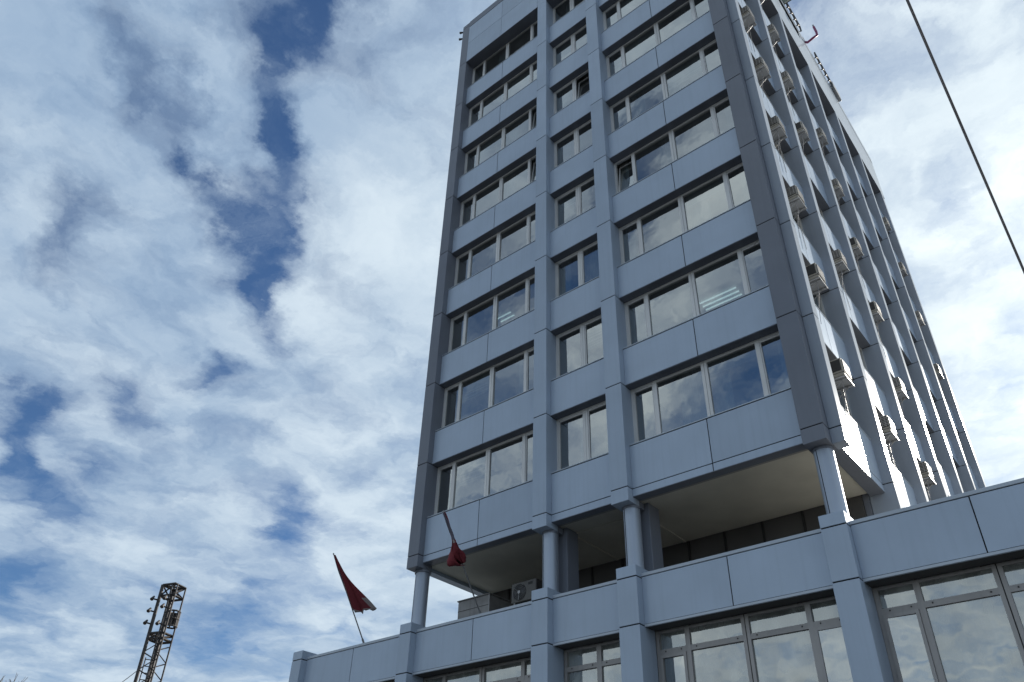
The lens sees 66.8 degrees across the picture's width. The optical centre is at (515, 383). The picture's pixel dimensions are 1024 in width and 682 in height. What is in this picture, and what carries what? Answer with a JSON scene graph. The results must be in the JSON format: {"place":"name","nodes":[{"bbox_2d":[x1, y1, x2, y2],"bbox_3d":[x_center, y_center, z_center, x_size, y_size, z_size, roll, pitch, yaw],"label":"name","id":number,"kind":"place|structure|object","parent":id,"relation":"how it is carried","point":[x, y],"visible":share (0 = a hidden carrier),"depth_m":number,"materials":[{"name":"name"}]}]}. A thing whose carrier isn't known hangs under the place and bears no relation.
{"place":"outdoors","nodes":[
{"label":"outdoors","id":0,"kind":"place"},
{"bbox_2d":[122,582,186,681],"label":"light mast","id":1,"kind":"object","parent":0,"point":[169,620],"visible":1,"depth_m":41.42,"materials":[{"name":"metal"}]},
{"bbox_2d":[0,0,1023,681],"label":"sky","id":2,"kind":"structure","parent":0,"point":[221,221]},
{"bbox_2d":[289,478,1023,681],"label":"annex","id":3,"kind":"object","parent":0,"point":[931,591],"visible":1,"depth_m":16.92,"materials":[{"name":"grey concrete"}]},
{"bbox_2d":[333,553,376,642],"bbox_3d":[-5.081,7.020,24.889,0.721,2.845,2.005,-24,-42,32],"label":"flagpole","id":4,"kind":"object","parent":3,"relation":"attached to","point":[359,601],"visible":1,"depth_m":24.98,"materials":[{"name":"fabric"}]},
{"bbox_2d":[443,510,480,613],"bbox_3d":[-1.541,5.373,22.411,0.495,2.927,2.062,-24,-42,32],"label":"flagpole","id":5,"kind":"object","parent":3,"relation":"attached to","point":[457,556],"visible":1,"depth_m":22.31,"materials":[{"name":"fabric"}]},
{"bbox_2d":[424,657,530,681],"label":"window","id":6,"kind":"structure","parent":3,"relation":"in","point":[518,670],"depth_m":21.50,"materials":[{"name":"glass"}]},
{"bbox_2d":[457,593,510,618],"bbox_3d":[-1.017,7.782,24.394,1.410,1.890,1.060,-24,-42,32],"label":"roof cabinet","id":7,"kind":"object","parent":3,"relation":"on","point":[486,602],"visible":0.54,"depth_m":24.41,"materials":[{"name":"metal"}]},
{"bbox_2d":[511,578,541,604],"bbox_3d":[0.326,6.591,22.438,0.940,1.710,0.360,-24,-42,32],"label":"condenser unit","id":8,"kind":"object","parent":3,"relation":"on","point":[522,591],"visible":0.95,"depth_m":22.63,"materials":[{"name":"metal"}]},
{"bbox_2d":[564,639,621,681],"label":"window","id":9,"kind":"structure","parent":3,"relation":"in","point":[582,665],"depth_m":19.58,"materials":[{"name":"glass"}]},
{"bbox_2d":[406,0,985,626],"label":"office tower","id":10,"kind":"structure","parent":3,"relation":"on","point":[636,346],"depth_m":25.20,"materials":[{"name":"grey concrete"}]},
{"bbox_2d":[434,430,532,513],"bbox_3d":[-0.888,2.941,25.040,4.625,1.954,0.090,-24,-42,32],"label":"window","id":11,"kind":"structure","parent":10,"relation":"in","point":[506,464],"depth_m":25.16,"materials":[{"name":"clear glass"}]},
{"bbox_2d":[441,346,533,427],"bbox_3d":[-0.815,0.216,26.900,4.625,1.954,0.090,-24,-42,32],"label":"window","id":12,"kind":"structure","parent":10,"relation":"in","point":[513,376],"depth_m":27.04,"materials":[{"name":"clear glass"}]},
{"bbox_2d":[448,274,534,351],"bbox_3d":[-0.742,-2.509,28.761,4.625,1.954,0.090,-24,-42,32],"label":"window","id":13,"kind":"structure","parent":10,"relation":"in","point":[517,300],"depth_m":28.93,"materials":[{"name":"clear glass"}]},
{"bbox_2d":[454,211,534,285],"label":"window","id":14,"kind":"structure","parent":10,"relation":"in","point":[519,234],"depth_m":30.83,"materials":[{"name":"glass"}]},
{"bbox_2d":[459,155,535,226],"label":"window","id":15,"kind":"structure","parent":10,"relation":"in","point":[519,177],"depth_m":32.72,"materials":[{"name":"glass"}]},
{"bbox_2d":[464,105,536,173],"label":"window","id":16,"kind":"structure","parent":10,"relation":"in","point":[521,125],"depth_m":34.60,"materials":[{"name":"glass"}]},
{"bbox_2d":[468,60,536,126],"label":"window","id":17,"kind":"structure","parent":10,"relation":"in","point":[525,77],"depth_m":36.48,"materials":[{"name":"glass"}]},
{"bbox_2d":[472,20,537,83],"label":"window","id":18,"kind":"structure","parent":10,"relation":"in","point":[528,34],"depth_m":38.36,"materials":[{"name":"grey glass"}]},
{"bbox_2d":[553,0,583,22],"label":"window","id":19,"kind":"structure","parent":10,"relation":"in","point":[565,6],"depth_m":36.36,"materials":[{"name":"glass"}]},
{"bbox_2d":[553,25,586,65],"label":"window","id":20,"kind":"structure","parent":10,"relation":"in","point":[577,39],"depth_m":34.38,"materials":[{"name":"glass"}]},
{"bbox_2d":[554,69,589,113],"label":"window","id":21,"kind":"structure","parent":10,"relation":"in","point":[566,94],"depth_m":32.57,"materials":[{"name":"clear glass"}]},
{"bbox_2d":[554,119,591,167],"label":"window","id":22,"kind":"structure","parent":10,"relation":"in","point":[580,138],"depth_m":30.62,"materials":[{"name":"clear glass"}]},
{"bbox_2d":[555,176,595,227],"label":"window","id":23,"kind":"structure","parent":10,"relation":"in","point":[580,198],"depth_m":28.73,"materials":[{"name":"glass"}]},
{"bbox_2d":[555,241,598,297],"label":"window","id":24,"kind":"structure","parent":10,"relation":"in","point":[580,267],"depth_m":26.86,"materials":[{"name":"glass"}]},
{"bbox_2d":[556,315,602,377],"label":"window","id":25,"kind":"structure","parent":10,"relation":"in","point":[580,345],"depth_m":24.97,"materials":[{"name":"clear glass"}]},
{"bbox_2d":[557,400,607,469],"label":"window","id":26,"kind":"structure","parent":10,"relation":"in","point":[582,435],"depth_m":23.09,"materials":[{"name":"clear glass"}]},
{"bbox_2d":[603,0,645,29],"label":"window","id":27,"kind":"structure","parent":10,"relation":"in","point":[621,8],"depth_m":32.98,"materials":[{"name":"glass"}]},
{"bbox_2d":[606,0,709,77],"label":"window","id":28,"kind":"structure","parent":10,"relation":"in","point":[691,10],"depth_m":30.32,"materials":[{"name":"grey glass"}]},
{"bbox_2d":[610,39,720,131],"bbox_3d":[5.460,-10.682,28.254,4.688,1.954,0.090,-24,-42,32],"label":"window","id":29,"kind":"structure","parent":10,"relation":"in","point":[707,58],"depth_m":28.37,"materials":[{"name":"grey glass"}]},
{"bbox_2d":[614,96,733,193],"bbox_3d":[5.459,-7.949,26.491,4.688,2.054,0.312,-24,-42,32],"label":"window","id":30,"kind":"structure","parent":10,"relation":"in","point":[715,120],"depth_m":26.47,"materials":[{"name":"glass"}]},
{"bbox_2d":[619,162,749,263],"bbox_3d":[5.313,-5.233,24.533,4.688,1.954,0.090,-24,-42,32],"label":"window","id":31,"kind":"structure","parent":10,"relation":"in","point":[728,189],"depth_m":24.60,"materials":[{"name":"glass"}]},
{"bbox_2d":[624,239,767,345],"bbox_3d":[5.240,-2.508,22.672,4.688,1.954,0.090,-24,-42,32],"label":"window","id":32,"kind":"structure","parent":10,"relation":"in","point":[740,272],"depth_m":22.71,"materials":[{"name":"clear glass"}]},
{"bbox_2d":[631,331,790,442],"bbox_3d":[5.167,0.216,20.812,4.688,1.954,0.090,-24,-42,32],"label":"window","id":33,"kind":"structure","parent":10,"relation":"in","point":[756,369],"depth_m":20.82,"materials":[{"name":"glass"}]},
{"bbox_2d":[740,5,756,50],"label":"air conditioner","id":34,"kind":"object","parent":10,"relation":"attached to","point":[748,19],"visible":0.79,"depth_m":29.21,"materials":[{"name":"metal"}]},
{"bbox_2d":[753,57,770,97],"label":"air conditioner","id":35,"kind":"object","parent":10,"relation":"attached to","point":[762,70],"visible":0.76,"depth_m":27.40,"materials":[{"name":"metal"}]},
{"bbox_2d":[767,23,780,63],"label":"air conditioner","id":36,"kind":"object","parent":10,"relation":"attached to","point":[774,34],"visible":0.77,"depth_m":33.26,"materials":[{"name":"metal"}]},
{"bbox_2d":[768,115,787,172],"bbox_3d":[8.550,-7.715,25.310,0.630,2.250,0.616,-24,-42,32],"label":"air conditioner","id":37,"kind":"object","parent":10,"relation":"attached to","point":[777,129],"visible":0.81,"depth_m":25.53,"materials":[{"name":"metal"}]},
{"bbox_2d":[774,144,785,161],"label":"window","id":38,"kind":"structure","parent":10,"relation":"in","point":[779,151],"depth_m":27.39,"materials":[{"name":"beige metal"}]},
{"bbox_2d":[780,71,794,115],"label":"air conditioner","id":39,"kind":"object","parent":10,"relation":"attached to","point":[787,82],"visible":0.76,"depth_m":31.38,"materials":[{"name":"metal"}]},
{"bbox_2d":[786,3,801,31],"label":"roof railing","id":40,"kind":"object","parent":10,"relation":"on","point":[793,15],"visible":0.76,"depth_m":41.10,"materials":[{"name":"metal"}]},
{"bbox_2d":[786,185,806,249],"bbox_3d":[8.485,-4.938,23.428,0.630,2.250,0.616,-24,-42,32],"label":"air conditioner","id":41,"kind":"object","parent":10,"relation":"attached to","point":[796,199],"visible":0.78,"depth_m":23.64,"materials":[{"name":"metal"}]},
{"bbox_2d":[793,214,804,234],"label":"window","id":42,"kind":"structure","parent":10,"relation":"in","point":[796,219],"depth_m":25.49,"materials":[{"name":"grey glass"}]},
{"bbox_2d":[795,121,809,153],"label":"air conditioner","id":43,"kind":"object","parent":10,"relation":"attached to","point":[802,133],"visible":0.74,"depth_m":29.57,"materials":[{"name":"metal"}]},
{"bbox_2d":[803,25,817,43],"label":"roof pipe bracket","id":44,"kind":"object","parent":10,"relation":"attached to","point":[813,37],"visible":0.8,"depth_m":41.60,"materials":[{"name":"metal"}]},
{"bbox_2d":[806,263,827,320],"bbox_3d":[8.381,-2.345,21.608,0.630,2.051,0.602,-24,-42,32],"label":"air conditioner","id":45,"kind":"object","parent":10,"relation":"attached to","point":[816,277],"visible":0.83,"depth_m":21.77,"materials":[{"name":"metal"}]},
{"bbox_2d":[813,293,826,318],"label":"window","id":46,"kind":"structure","parent":10,"relation":"in","point":[818,301],"depth_m":23.50,"materials":[{"name":"grey glass"}]},
{"bbox_2d":[816,127,828,168],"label":"air conditioner","id":47,"kind":"object","parent":10,"relation":"attached to","point":[821,135],"visible":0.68,"depth_m":33.65,"materials":[{"name":"metal"}]},
{"bbox_2d":[814,52,832,86],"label":"roof railing","id":48,"kind":"object","parent":10,"relation":"on","point":[822,67],"visible":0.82,"depth_m":43.58,"materials":[{"name":"metal"}]},
{"bbox_2d":[829,81,841,101],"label":"roof duct","id":49,"kind":"object","parent":10,"relation":"on","point":[835,91],"visible":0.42,"depth_m":44.61,"materials":[{"name":"metal"}]},
{"bbox_2d":[831,178,844,200],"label":"air conditioner","id":50,"kind":"object","parent":10,"relation":"attached to","point":[838,189],"visible":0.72,"depth_m":31.76,"materials":[{"name":"metal"}]},
{"bbox_2d":[831,249,850,309],"bbox_3d":[10.736,-3.358,25.634,0.630,2.250,0.616,-24,-42,32],"label":"air conditioner","id":51,"kind":"object","parent":10,"relation":"attached to","point":[840,262],"visible":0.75,"depth_m":25.83,"materials":[{"name":"metal"}]},
{"bbox_2d":[829,358,856,442],"bbox_3d":[8.301,0.480,19.674,0.630,2.250,0.602,-24,-42,32],"label":"air conditioner","id":52,"kind":"object","parent":10,"relation":"attached to","point":[841,373],"visible":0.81,"depth_m":19.88,"materials":[{"name":"metal"}]},
{"bbox_2d":[837,390,852,417],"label":"window","id":53,"kind":"structure","parent":10,"relation":"in","point":[842,400],"depth_m":21.48,"materials":[{"name":"grey glass"}]},
{"bbox_2d":[849,237,865,288],"bbox_3d":[13.063,-4.540,29.729,0.630,2.250,0.602,-24,-42,32],"label":"air conditioner","id":54,"kind":"object","parent":10,"relation":"attached to","point":[856,248],"visible":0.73,"depth_m":29.92,"materials":[{"name":"metal"}]},
{"bbox_2d":[857,344,867,370],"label":"window","id":55,"kind":"structure","parent":10,"relation":"in","point":[860,350],"depth_m":25.86,"materials":[{"name":"grey glass"}]},
{"bbox_2d":[869,301,886,358],"bbox_3d":[12.943,-1.853,27.826,0.630,2.250,0.602,-24,-42,32],"label":"air conditioner","id":56,"kind":"object","parent":10,"relation":"attached to","point":[876,312],"visible":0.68,"depth_m":28.02,"materials":[{"name":"metal"}]},
{"bbox_2d":[882,217,891,231],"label":"air conditioner","id":57,"kind":"object","parent":10,"relation":"attached to","point":[887,224],"visible":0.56,"depth_m":42.17,"materials":[{"name":"metal"}]},
{"bbox_2d":[886,444,893,464],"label":"window","id":58,"kind":"structure","parent":10,"relation":"in","point":[889,452],"depth_m":23.80,"materials":[{"name":"beige metal"}]},
{"bbox_2d":[878,415,902,493],"bbox_3d":[10.554,2.043,21.894,0.630,2.250,0.616,-24,-42,32],"label":"air conditioner","id":59,"kind":"object","parent":10,"relation":"attached to","point":[888,429],"visible":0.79,"depth_m":22.08,"materials":[{"name":"metal"}]},
{"bbox_2d":[892,377,908,409],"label":"air conditioner","id":60,"kind":"object","parent":10,"relation":"attached to","point":[900,389],"visible":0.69,"depth_m":26.14,"materials":[{"name":"metal"}]},
{"bbox_2d":[898,262,907,277],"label":"air conditioner","id":61,"kind":"object","parent":10,"relation":"attached to","point":[902,269],"visible":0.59,"depth_m":40.34,"materials":[{"name":"metal"}]},
{"bbox_2d":[915,310,924,331],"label":"air conditioner","id":62,"kind":"object","parent":10,"relation":"attached to","point":[919,318],"visible":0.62,"depth_m":38.45,"materials":[{"name":"metal"}]},
{"bbox_2d":[918,461,935,500],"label":"air conditioner","id":63,"kind":"object","parent":10,"relation":"attached to","point":[926,474],"visible":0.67,"depth_m":24.39,"materials":[{"name":"metal"}]},
{"bbox_2d":[933,363,943,385],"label":"air conditioner","id":64,"kind":"object","parent":10,"relation":"attached to","point":[938,372],"visible":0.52,"depth_m":36.63,"materials":[{"name":"metal"}]},
{"bbox_2d":[655,596,852,681],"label":"window","id":65,"kind":"structure","parent":3,"relation":"in","point":[823,639],"depth_m":16.88,"materials":[{"name":"metal"}]},
{"bbox_2d":[872,557,1023,681],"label":"window","id":66,"kind":"structure","parent":3,"relation":"in","point":[978,627],"depth_m":14.77,"materials":[{"name":"glass"}]},
{"bbox_2d":[906,0,1023,272],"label":"overhead cable","id":67,"kind":"object","parent":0,"point":[962,128],"visible":1,"depth_m":8.18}
]}

